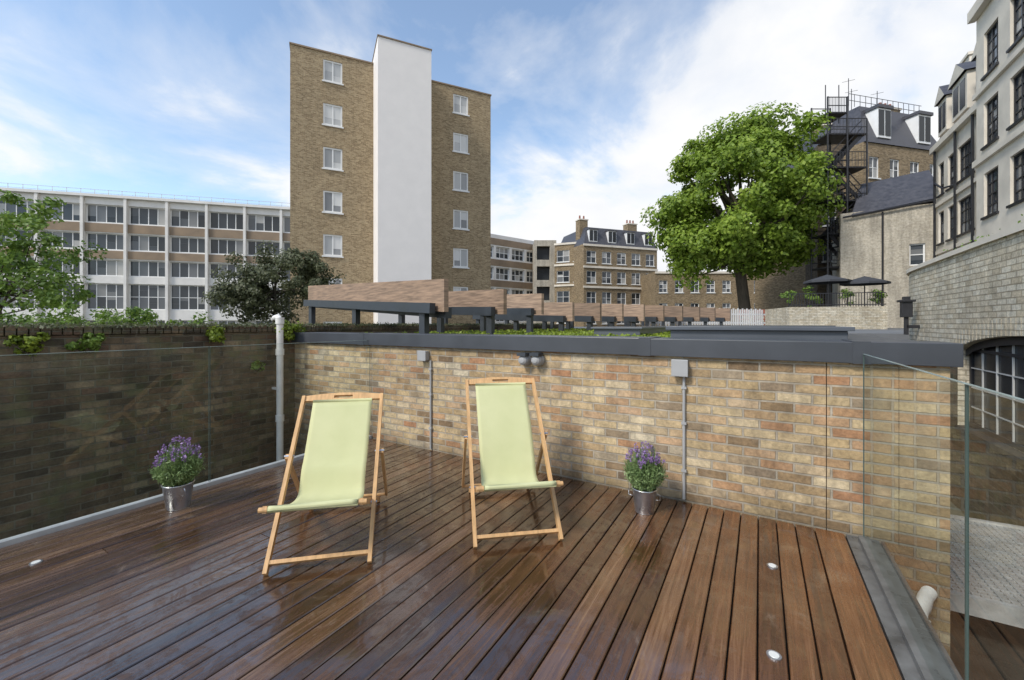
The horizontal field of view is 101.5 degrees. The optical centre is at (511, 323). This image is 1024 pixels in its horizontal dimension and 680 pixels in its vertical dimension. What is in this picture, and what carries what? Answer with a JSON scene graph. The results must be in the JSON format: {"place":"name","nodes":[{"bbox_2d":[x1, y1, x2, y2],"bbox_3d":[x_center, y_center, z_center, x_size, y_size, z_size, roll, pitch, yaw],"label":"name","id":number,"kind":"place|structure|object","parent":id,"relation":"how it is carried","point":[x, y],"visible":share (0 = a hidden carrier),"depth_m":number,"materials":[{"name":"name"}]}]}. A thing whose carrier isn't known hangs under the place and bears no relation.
{"place":"outdoors","nodes":[
{"label":"outdoors","id":0,"kind":"place"},
{"bbox_2d":[0,191,289,323],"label":"walls","id":1,"kind":"structure","parent":0,"point":[187,314],"depth_m":57.41,"materials":[{"name":"white concrete"}]},
{"bbox_2d":[0,182,281,205],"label":"roof railing","id":2,"kind":"object","parent":1,"relation":"on","point":[137,192],"visible":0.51,"depth_m":57.15,"materials":[{"name":"metal"}]},
{"bbox_2d":[0,220,289,263],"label":"spandrel panels","id":3,"kind":"object","parent":1,"relation":"attached to","point":[142,229],"visible":0.58,"depth_m":57.42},
{"bbox_2d":[3,199,289,324],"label":"window frames","id":4,"kind":"structure","parent":1,"relation":"attached to","point":[116,296],"depth_m":57.56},
{"bbox_2d":[0,200,289,324],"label":"window panes","id":5,"kind":"object","parent":4,"relation":"in","point":[156,216],"visible":0.31,"depth_m":57.51,"materials":[{"name":"glass"}]},
{"bbox_2d":[289,34,491,324],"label":"brick apartment tower","id":6,"kind":"structure","parent":0,"point":[390,162],"depth_m":28.53,"materials":[{"name":"brown brick"}]},
{"bbox_2d":[322,59,343,323],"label":"window frames","id":7,"kind":"structure","parent":6,"relation":"in","point":[325,124],"depth_m":28.42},
{"bbox_2d":[325,62,340,323],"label":"window panes","id":8,"kind":"structure","parent":6,"relation":"in","point":[328,66],"depth_m":28.52,"materials":[{"name":"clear glass"}]},
{"bbox_2d":[454,96,466,290],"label":"window panes","id":9,"kind":"structure","parent":6,"relation":"in","point":[456,99],"depth_m":32.24,"materials":[{"name":"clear glass"}]},
{"bbox_2d":[452,94,469,290],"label":"window frames","id":10,"kind":"structure","parent":6,"relation":"in","point":[456,228],"depth_m":32.24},
{"bbox_2d":[0,439,962,679],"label":"timber deck","id":11,"kind":"structure","parent":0,"point":[613,584],"depth_m":2.33,"materials":[{"name":"brown wood"}]},
{"bbox_2d":[29,559,42,565],"bbox_3d":[-2.989,1.502,2.625,0.060,0.016,0.060,0,0,31],"label":"deck light","id":12,"kind":"object","parent":11,"relation":"in","point":[35,562],"visible":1,"depth_m":2.62,"materials":[{"name":"glass"}]},
{"bbox_2d":[147,435,208,510],"bbox_3d":[-2.729,1.203,3.411,0.390,0.588,0.362,0,0,0],"label":"potted lavender","id":13,"kind":"object","parent":11,"relation":"on","point":[176,468],"visible":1,"depth_m":3.35,"materials":[{"name":"plant"}]},
{"bbox_2d":[0,340,371,547],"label":"glass balustrade","id":14,"kind":"object","parent":11,"relation":"on","point":[12,540],"visible":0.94,"depth_m":3.39,"materials":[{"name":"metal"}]},
{"bbox_2d":[258,392,387,575],"bbox_3d":[-1.266,1.031,2.952,0.682,0.946,1.110,0,0,-13],"label":"deck chair","id":15,"kind":"object","parent":11,"relation":"on","point":[333,471],"visible":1,"depth_m":3.04,"materials":[{"name":"fabric"}]},
{"bbox_2d":[462,377,562,548],"bbox_3d":[-0.030,0.989,3.273,0.682,1.032,1.055,0,0,-10],"label":"deck chair","id":16,"kind":"object","parent":11,"relation":"on","point":[507,456],"visible":1,"depth_m":3.36,"materials":[{"name":"fabric"}]},
{"bbox_2d":[623,441,667,514],"bbox_3d":[1.062,1.216,3.345,0.348,0.562,0.353,0,0,31],"label":"potted lavender","id":17,"kind":"object","parent":11,"relation":"on","point":[645,475],"visible":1,"depth_m":3.27,"materials":[{"name":"plant"}]},
{"bbox_2d":[767,563,777,568],"bbox_3d":[1.611,1.502,2.588,0.060,0.016,0.060,0,0,31],"label":"deck light","id":18,"kind":"object","parent":11,"relation":"in","point":[772,565],"visible":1,"depth_m":2.58,"materials":[{"name":"glass"}]},
{"bbox_2d":[766,650,781,660],"bbox_3d":[1.184,1.502,1.889,0.060,0.016,0.060,0,0,31],"label":"deck light","id":19,"kind":"object","parent":11,"relation":"in","point":[774,655],"visible":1,"depth_m":1.88,"materials":[{"name":"glass"}]},
{"bbox_2d":[858,354,1023,679],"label":"glass balustrade","id":20,"kind":"object","parent":11,"relation":"on","point":[921,658],"visible":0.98,"depth_m":1.89,"materials":[{"name":"glass"}]},
{"bbox_2d":[0,0,975,270],"label":"sky","id":21,"kind":"structure","parent":0,"point":[592,101],"materials":[{"name":"blue"}]},
{"bbox_2d":[491,234,538,323],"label":"walls","id":22,"kind":"structure","parent":0,"point":[510,258],"depth_m":66.06,"materials":[{"name":"white concrete"}]},
{"bbox_2d":[491,246,531,321],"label":"window frames","id":23,"kind":"structure","parent":22,"relation":"attached to","point":[512,269],"depth_m":65.68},
{"bbox_2d":[491,247,531,320],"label":"window panes","id":24,"kind":"object","parent":23,"relation":"in","point":[514,272],"visible":0.36,"depth_m":66.79,"materials":[{"name":"glass"}]},
{"bbox_2d":[491,238,532,288],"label":"spandrel panels","id":25,"kind":"object","parent":22,"relation":"attached to","point":[505,263],"visible":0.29,"depth_m":66.07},
{"bbox_2d":[532,240,555,323],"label":"open stair tower","id":26,"kind":"structure","parent":0,"point":[543,262],"depth_m":64.00,"materials":[{"name":"beige concrete"}]},
{"bbox_2d":[537,247,548,299],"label":"window panes","id":27,"kind":"structure","parent":26,"relation":"in","point":[542,252],"depth_m":64.90,"materials":[{"name":"black glass"}]},
{"bbox_2d":[591,326,670,336],"bbox_3d":[2.482,0.145,7.827,0.780,0.210,3.680,0,0,31],"label":"roof light","id":28,"kind":"object","parent":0,"point":[624,330],"visible":0.59,"depth_m":6.34,"materials":[{"name":"glass"}]},
{"bbox_2d":[641,272,754,325],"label":"walls","id":29,"kind":"structure","parent":0,"point":[651,294],"depth_m":55.00,"materials":[{"name":"brown brick"}]},
{"bbox_2d":[655,271,746,273],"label":"string courses","id":30,"kind":"object","parent":29,"relation":"attached to","point":[668,272],"visible":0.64,"depth_m":54.86,"materials":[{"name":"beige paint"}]},
{"bbox_2d":[659,281,754,307],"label":"window frames","id":31,"kind":"structure","parent":29,"relation":"attached to","point":[710,288],"depth_m":55.07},
{"bbox_2d":[659,281,754,309],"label":"window panes","id":32,"kind":"object","parent":31,"relation":"in","point":[696,290],"visible":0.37,"depth_m":55.12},
{"bbox_2d":[666,325,854,339],"bbox_3d":[2.725,0.133,4.732,1.450,0.235,2.360,0,0,31],"label":"roof light","id":33,"kind":"object","parent":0,"point":[816,332],"visible":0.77,"depth_m":3.71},
{"bbox_2d":[823,176,834,260],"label":"window panes","id":34,"kind":"object","parent":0,"point":[824,258],"visible":0.03,"depth_m":32.91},
{"bbox_2d":[755,142,932,309],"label":"walls","id":35,"kind":"structure","parent":0,"point":[769,289],"depth_m":32.45,"materials":[{"name":"brown brick"}]},
{"bbox_2d":[782,106,936,168],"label":"mansard roof","id":36,"kind":"structure","parent":35,"relation":"on","point":[901,134],"depth_m":32.40,"materials":[{"name":"stone"}]},
{"bbox_2d":[842,78,919,113],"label":"aerials and roof rail","id":37,"kind":"object","parent":36,"relation":"on","point":[877,98],"visible":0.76,"depth_m":33.21,"materials":[{"name":"black metal"}]},
{"bbox_2d":[879,102,901,145],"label":"chimneys","id":38,"kind":"object","parent":36,"relation":"on","point":[895,109],"visible":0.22,"depth_m":34.23,"materials":[{"name":"brown brick"}]},
{"bbox_2d":[863,103,933,148],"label":"dormers","id":39,"kind":"object","parent":36,"relation":"on","point":[878,116],"visible":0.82,"depth_m":32.22,"materials":[{"name":"paint"}]},
{"bbox_2d":[868,156,932,179],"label":"window frames","id":40,"kind":"structure","parent":35,"relation":"attached to","point":[893,170],"depth_m":31.83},
{"bbox_2d":[869,158,931,177],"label":"window panes","id":41,"kind":"object","parent":40,"relation":"in","point":[891,167],"visible":0.2,"depth_m":31.83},
{"bbox_2d":[950,501,964,516],"bbox_3d":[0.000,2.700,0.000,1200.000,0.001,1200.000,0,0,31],"label":"ground","id":42,"kind":"structure","parent":0,"point":[954,510],"depth_m":6.01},
{"bbox_2d":[0,311,71,325],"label":"garden shrub","id":43,"kind":"object","parent":42,"relation":"on","point":[25,319],"visible":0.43,"depth_m":10.85,"materials":[{"name":"green plant"}]},
{"bbox_2d":[0,189,108,320],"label":"ash tree","id":44,"kind":"object","parent":42,"relation":"on","point":[47,297],"visible":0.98,"depth_m":11.90,"materials":[{"name":"green plant"}]},
{"bbox_2d":[50,300,125,325],"bbox_3d":[-11.256,-0.069,11.152,1.623,1.082,1.466,0,0,31],"label":"garden shrub","id":45,"kind":"object","parent":42,"relation":"on","point":[76,319],"visible":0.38,"depth_m":10.88,"materials":[{"name":"green plant"}]},
{"bbox_2d":[93,306,167,324],"bbox_3d":[-10.043,-0.048,10.997,1.216,0.857,1.465,0,0,31],"label":"garden shrub","id":46,"kind":"object","parent":42,"relation":"on","point":[135,313],"visible":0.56,"depth_m":10.87,"materials":[{"name":"green plant"}]},
{"bbox_2d":[0,187,289,324],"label":"piers","id":47,"kind":"structure","parent":42,"relation":"on","point":[125,239],"depth_m":56.56,"materials":[{"name":"white concrete"}]},
{"bbox_2d":[166,312,216,324],"bbox_3d":[-8.472,0.196,11.081,1.433,1.091,1.157,0,0,-45],"label":"garden shrub","id":48,"kind":"object","parent":42,"relation":"on","point":[200,320],"visible":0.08,"depth_m":11.32,"materials":[{"name":"green plant"}]},
{"bbox_2d":[201,240,345,324],"bbox_3d":[-10.997,-0.582,19.425,6.351,6.573,5.019,0,0,31],"label":"olive tree","id":49,"kind":"object","parent":42,"relation":"on","point":[250,292],"visible":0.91,"depth_m":18.88,"materials":[{"name":"green plant"}]},
{"bbox_2d":[0,327,557,539],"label":"brickwork","id":50,"kind":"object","parent":42,"relation":"on","point":[83,434],"visible":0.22,"depth_m":4.66,"materials":[{"name":"brick"}]},
{"bbox_2d":[3,332,50,356],"bbox_3d":[-4.652,0.198,4.011,0.225,0.242,0.314,0,0,31],"label":"wall fern","id":51,"kind":"object","parent":50,"relation":"attached to","point":[28,345],"depth_m":3.98,"materials":[{"name":"green plant"}]},
{"bbox_2d":[59,338,90,353],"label":"wall fern","id":52,"kind":"object","parent":50,"relation":"attached to","point":[73,345],"depth_m":4.28,"materials":[{"name":"green plant"}]},
{"bbox_2d":[76,332,105,350],"bbox_3d":[-4.412,0.194,4.387,0.147,0.214,0.244,0,0,31],"label":"wall fern","id":53,"kind":"object","parent":50,"relation":"attached to","point":[94,343],"depth_m":4.38,"materials":[{"name":"green plant"}]},
{"bbox_2d":[205,325,225,345],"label":"wall fern","id":54,"kind":"object","parent":50,"relation":"attached to","point":[214,335],"depth_m":5.36,"materials":[{"name":"green plant"}]},
{"bbox_2d":[251,360,266,372],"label":"wall fern","id":55,"kind":"object","parent":50,"relation":"attached to","point":[258,365],"depth_m":5.83,"materials":[{"name":"green plant"}]},
{"bbox_2d":[272,314,283,460],"bbox_3d":[-3.400,1.281,6.066,0.288,2.838,0.115,0,0,42],"label":"white vent pipe","id":56,"kind":"object","parent":50,"relation":"attached to","point":[278,319],"visible":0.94,"depth_m":5.97,"materials":[{"name":"plastic"}]},
{"bbox_2d":[0,324,557,335],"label":"brick on edge coping","id":57,"kind":"object","parent":50,"relation":"on","point":[22,331],"visible":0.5,"depth_m":5.10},
{"bbox_2d":[0,320,549,329],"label":"moss","id":58,"kind":"object","parent":57,"relation":"on","point":[59,325],"visible":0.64,"depth_m":5.24,"materials":[{"name":"green plant"}]},
{"bbox_2d":[274,320,306,340],"bbox_3d":[-3.342,0.086,6.238,0.304,0.352,0.538,0,0,9],"label":"wall fern","id":59,"kind":"object","parent":50,"relation":"attached to","point":[289,336],"depth_m":6.20,"materials":[{"name":"green plant"}]},
{"bbox_2d":[554,242,593,326],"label":"brick mansion block","id":60,"kind":"structure","parent":42,"relation":"on","point":[563,265],"depth_m":61.48,"materials":[{"name":"brown brick"}]},
{"bbox_2d":[557,251,568,322],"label":"window panes","id":61,"kind":"structure","parent":60,"relation":"in","point":[564,296],"depth_m":61.65,"materials":[{"name":"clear glass"}]},
{"bbox_2d":[556,250,573,323],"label":"window frames","id":62,"kind":"structure","parent":60,"relation":"in","point":[562,250],"depth_m":61.50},
{"bbox_2d":[573,244,656,326],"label":"walls","id":63,"kind":"structure","parent":42,"relation":"on","point":[579,273],"depth_m":59.62,"materials":[{"name":"brown brick"}]},
{"bbox_2d":[561,227,655,247],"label":"mansard roof","id":64,"kind":"structure","parent":63,"relation":"on","point":[620,238],"depth_m":60.30,"materials":[{"name":"tile"}]},
{"bbox_2d":[575,215,637,239],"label":"chimneys","id":65,"kind":"object","parent":64,"relation":"on","point":[581,224],"visible":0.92,"depth_m":60.44,"materials":[{"name":"brown brick"}]},
{"bbox_2d":[586,228,652,245],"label":"dormers","id":66,"kind":"object","parent":64,"relation":"attached to","point":[610,234],"visible":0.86,"depth_m":59.63,"materials":[{"name":"paint"}]},
{"bbox_2d":[583,243,657,289],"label":"string courses","id":67,"kind":"object","parent":63,"relation":"attached to","point":[623,268],"visible":0.79,"depth_m":59.62,"materials":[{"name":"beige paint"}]},
{"bbox_2d":[587,251,654,323],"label":"window frames","id":68,"kind":"structure","parent":63,"relation":"attached to","point":[635,259],"depth_m":59.85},
{"bbox_2d":[587,251,652,322],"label":"window panes","id":69,"kind":"object","parent":68,"relation":"in","point":[591,274],"visible":0.53,"depth_m":59.92,"materials":[{"name":"glass"}]},
{"bbox_2d":[295,342,949,655],"bbox_3d":[2.240,1.490,9.017,7.470,2.420,10.200,0,0,31],"label":"brickwork","id":70,"kind":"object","parent":42,"relation":"on","point":[755,437],"visible":0.44,"depth_m":3.37,"materials":[{"name":"brick"}]},
{"bbox_2d":[417,351,432,448],"bbox_3d":[-1.037,0.899,4.982,0.180,1.161,0.078,0,0,31],"label":"junction box","id":71,"kind":"object","parent":70,"relation":"attached to","point":[422,355],"visible":1,"depth_m":4.96,"materials":[{"name":"grey plastic"}]},
{"bbox_2d":[516,352,544,365],"bbox_3d":[0.184,0.361,4.230,0.272,0.143,0.128,0,0,31],"label":"wall light","id":72,"kind":"object","parent":70,"relation":"attached to","point":[535,359],"visible":1,"depth_m":4.20,"materials":[{"name":"grey plastic"}]},
{"bbox_2d":[292,332,963,366],"bbox_3d":[2.334,0.202,8.931,7.316,0.152,10.250,0,0,31],"label":"metal coping","id":73,"kind":"object","parent":70,"relation":"on","point":[925,353],"visible":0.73,"depth_m":3.52,"materials":[{"name":"metal"}]},
{"bbox_2d":[359,332,870,363],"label":"coping joint straps","id":74,"kind":"object","parent":73,"relation":"on","point":[860,348],"visible":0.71,"depth_m":2.94,"materials":[{"name":"grey metal"}]},
{"bbox_2d":[671,359,687,499],"bbox_3d":[1.419,0.890,3.528,0.132,1.180,0.078,0,0,31],"label":"junction box","id":75,"kind":"object","parent":70,"relation":"attached to","point":[679,368],"visible":1,"depth_m":3.52,"materials":[{"name":"grey plastic"}]},
{"bbox_2d":[826,365,826,528],"bbox_3d":[2.308,0.900,3.073,0.004,1.200,0.020,0,0,31],"label":"movement joint","id":76,"kind":"object","parent":70,"relation":"attached to","point":[826,446],"visible":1,"depth_m":3.06,"materials":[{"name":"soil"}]},
{"bbox_2d":[916,586,937,622],"bbox_3d":[2.671,1.839,2.714,0.244,0.196,0.096,0,0,-37],"label":"overflow pipe","id":77,"kind":"object","parent":70,"relation":"attached to","point":[926,596],"visible":0.45,"depth_m":2.70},
{"bbox_2d":[565,327,908,339],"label":"roof slab","id":78,"kind":"structure","parent":42,"relation":"on","point":[896,333],"depth_m":12.00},
{"bbox_2d":[303,279,730,333],"bbox_3d":[1.454,-0.309,11.569,11.996,1.119,5.496,0,0,-43],"label":"timber screen structure","id":79,"kind":"object","parent":78,"relation":"on","point":[424,300],"visible":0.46,"depth_m":8.09,"materials":[{"name":"wood"}]},
{"bbox_2d":[365,328,670,336],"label":"sedum tufts","id":80,"kind":"object","parent":78,"relation":"on","point":[572,331],"visible":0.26,"depth_m":7.15,"materials":[{"name":"plant"}]},
{"bbox_2d":[649,308,764,325],"bbox_3d":[7.750,-0.210,16.255,6.233,0.820,0.050,0,0,-24],"label":"picket fence","id":81,"kind":"object","parent":78,"relation":"on","point":[758,314],"visible":0.23,"depth_m":16.88,"materials":[{"name":"white wood"}]},
{"bbox_2d":[754,310,764,324],"bbox_3d":[11.245,-0.200,19.000,0.460,0.900,0.460,0,0,31],"label":"gate post","id":82,"kind":"object","parent":78,"relation":"on","point":[763,315],"visible":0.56,"depth_m":19.06,"materials":[{"name":"white wood"}]},
{"bbox_2d":[639,100,849,324],"bbox_3d":[16.618,-6.255,30.152,12.776,18.009,12.339,0,0,31],"label":"plane tree","id":83,"kind":"object","parent":42,"relation":"on","point":[757,147],"visible":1,"depth_m":27.85,"materials":[{"name":"green plant"}]},
{"bbox_2d":[743,306,886,328],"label":"walls","id":84,"kind":"structure","parent":42,"relation":"on","point":[868,317],"depth_m":19.56,"materials":[{"name":"beige paint"}]},
{"bbox_2d":[779,290,796,304],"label":"potted shrub","id":85,"kind":"object","parent":84,"relation":"on","point":[787,293],"visible":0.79,"depth_m":20.84,"materials":[{"name":"green plant"}]},
{"bbox_2d":[802,285,823,306],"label":"potted shrub","id":86,"kind":"object","parent":84,"relation":"on","point":[807,295],"visible":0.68,"depth_m":20.73,"materials":[{"name":"green plant"}]},
{"bbox_2d":[803,275,851,306],"bbox_3d":[15.948,-1.643,21.155,1.848,1.694,1.848,0,0,8],"label":"garden parasol","id":87,"kind":"object","parent":84,"relation":"on","point":[826,279],"visible":0.87,"depth_m":20.98,"materials":[{"name":"black fabric"}]},
{"bbox_2d":[788,292,885,306],"bbox_3d":[15.191,-1.126,19.606,3.925,0.660,0.030,0,0,15],"label":"iron railing","id":88,"kind":"object","parent":84,"relation":"on","point":[847,304],"visible":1,"depth_m":19.59,"materials":[{"name":"metal"}]},
{"bbox_2d":[838,288,855,305],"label":"potted shrub","id":89,"kind":"object","parent":84,"relation":"on","point":[845,291],"visible":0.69,"depth_m":20.36,"materials":[{"name":"green plant"}]},
{"bbox_2d":[839,276,890,291],"bbox_3d":[17.495,-1.582,20.747,1.848,1.571,1.848,0,0,8],"label":"garden parasol","id":90,"kind":"object","parent":84,"relation":"on","point":[864,281],"visible":0.9,"depth_m":20.46,"materials":[{"name":"black fabric"}]},
{"bbox_2d":[868,289,887,303],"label":"potted shrub","id":91,"kind":"object","parent":84,"relation":"on","point":[883,294],"visible":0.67,"depth_m":20.08,"materials":[{"name":"green plant"}]},
{"bbox_2d":[806,141,865,306],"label":"walls","id":92,"kind":"structure","parent":42,"relation":"on","point":[817,274],"depth_m":32.94,"materials":[{"name":"brick"}]},
{"bbox_2d":[807,124,845,152],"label":"mansard roof","id":93,"kind":"structure","parent":92,"relation":"on","point":[832,131],"depth_m":33.00,"materials":[{"name":"stone"}]},
{"bbox_2d":[810,85,867,306],"bbox_3d":[22.136,-6.700,28.350,2.689,18.800,1.610,0,0,0],"label":"fire escape","id":94,"kind":"object","parent":42,"relation":"on","point":[849,139],"visible":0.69,"depth_m":27.72,"materials":[{"name":"black metal"}]},
{"bbox_2d":[832,203,932,327],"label":"walls","id":95,"kind":"structure","parent":42,"relation":"on","point":[859,239],"depth_m":25.79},
{"bbox_2d":[843,199,932,305],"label":"gutters","id":96,"kind":"object","parent":95,"relation":"attached to","point":[927,201],"visible":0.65,"depth_m":25.77,"materials":[{"name":"black metal"}]},
{"bbox_2d":[852,170,932,214],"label":"slate roof","id":97,"kind":"structure","parent":95,"relation":"on","point":[916,187],"depth_m":26.59,"materials":[{"name":"stone"}]},
{"bbox_2d":[909,243,924,265],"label":"window frames","id":98,"kind":"structure","parent":95,"relation":"attached to","point":[923,244],"depth_m":25.04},
{"bbox_2d":[910,245,922,264],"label":"window panes","id":99,"kind":"object","parent":98,"relation":"in","point":[916,259],"visible":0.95,"depth_m":25.13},
{"bbox_2d":[906,223,1023,525],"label":"cream brick outbuilding","id":100,"kind":"structure","parent":42,"relation":"on","point":[970,296],"depth_m":5.50,"materials":[{"name":"brick"}]},
{"bbox_2d":[897,296,919,334],"bbox_3d":[7.273,-0.150,7.665,0.290,0.700,0.220,0,0,31],"label":"wall lantern","id":101,"kind":"object","parent":100,"relation":"attached to","point":[906,307],"depth_m":7.64,"materials":[{"name":"black metal"}]},
{"bbox_2d":[943,214,1022,257],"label":"roof planting","id":102,"kind":"object","parent":100,"relation":"on","point":[983,236],"visible":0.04,"depth_m":6.05,"materials":[{"name":"green plant"}]},
{"bbox_2d":[950,514,1023,628],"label":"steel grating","id":103,"kind":"object","parent":100,"relation":"attached to","point":[996,571],"visible":0.41,"depth_m":3.67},
{"bbox_2d":[955,336,1023,464],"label":"arched window frame","id":104,"kind":"structure","parent":100,"relation":"in","point":[1010,445],"depth_m":5.36,"materials":[{"name":"black metal"}]},
{"bbox_2d":[973,345,1023,445],"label":"window panes","id":105,"kind":"structure","parent":100,"relation":"in","point":[1005,362],"depth_m":5.30,"materials":[{"name":"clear glass"}]},
{"bbox_2d":[929,45,1018,257],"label":"white stucco townhouse","id":106,"kind":"structure","parent":42,"relation":"on","point":[952,149],"depth_m":21.32,"materials":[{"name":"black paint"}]},
{"bbox_2d":[936,139,974,245],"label":"window frames","id":107,"kind":"structure","parent":106,"relation":"in","point":[966,176],"depth_m":21.24,"materials":[{"name":"black metal"}]},
{"bbox_2d":[942,142,970,241],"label":"window panes","id":108,"kind":"structure","parent":106,"relation":"in","point":[967,146],"depth_m":20.98,"materials":[{"name":"black glass"}]},
{"bbox_2d":[967,0,1023,240],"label":"white stucco townhouse","id":109,"kind":"structure","parent":42,"relation":"on","point":[998,163],"depth_m":16.22,"materials":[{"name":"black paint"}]},
{"bbox_2d":[980,0,1023,220],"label":"window frames","id":110,"kind":"structure","parent":109,"relation":"in","point":[1016,40],"depth_m":16.40,"materials":[{"name":"black metal"}]},
{"bbox_2d":[990,0,1021,213],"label":"window panes","id":111,"kind":"structure","parent":109,"relation":"in","point":[1019,12],"depth_m":15.36,"materials":[{"name":"black glass"}]},
{"bbox_2d":[950,610,1023,679],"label":"wooden deck","id":112,"kind":"structure","parent":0,"point":[996,650],"depth_m":3.35,"materials":[{"name":"wood"}]}
]}

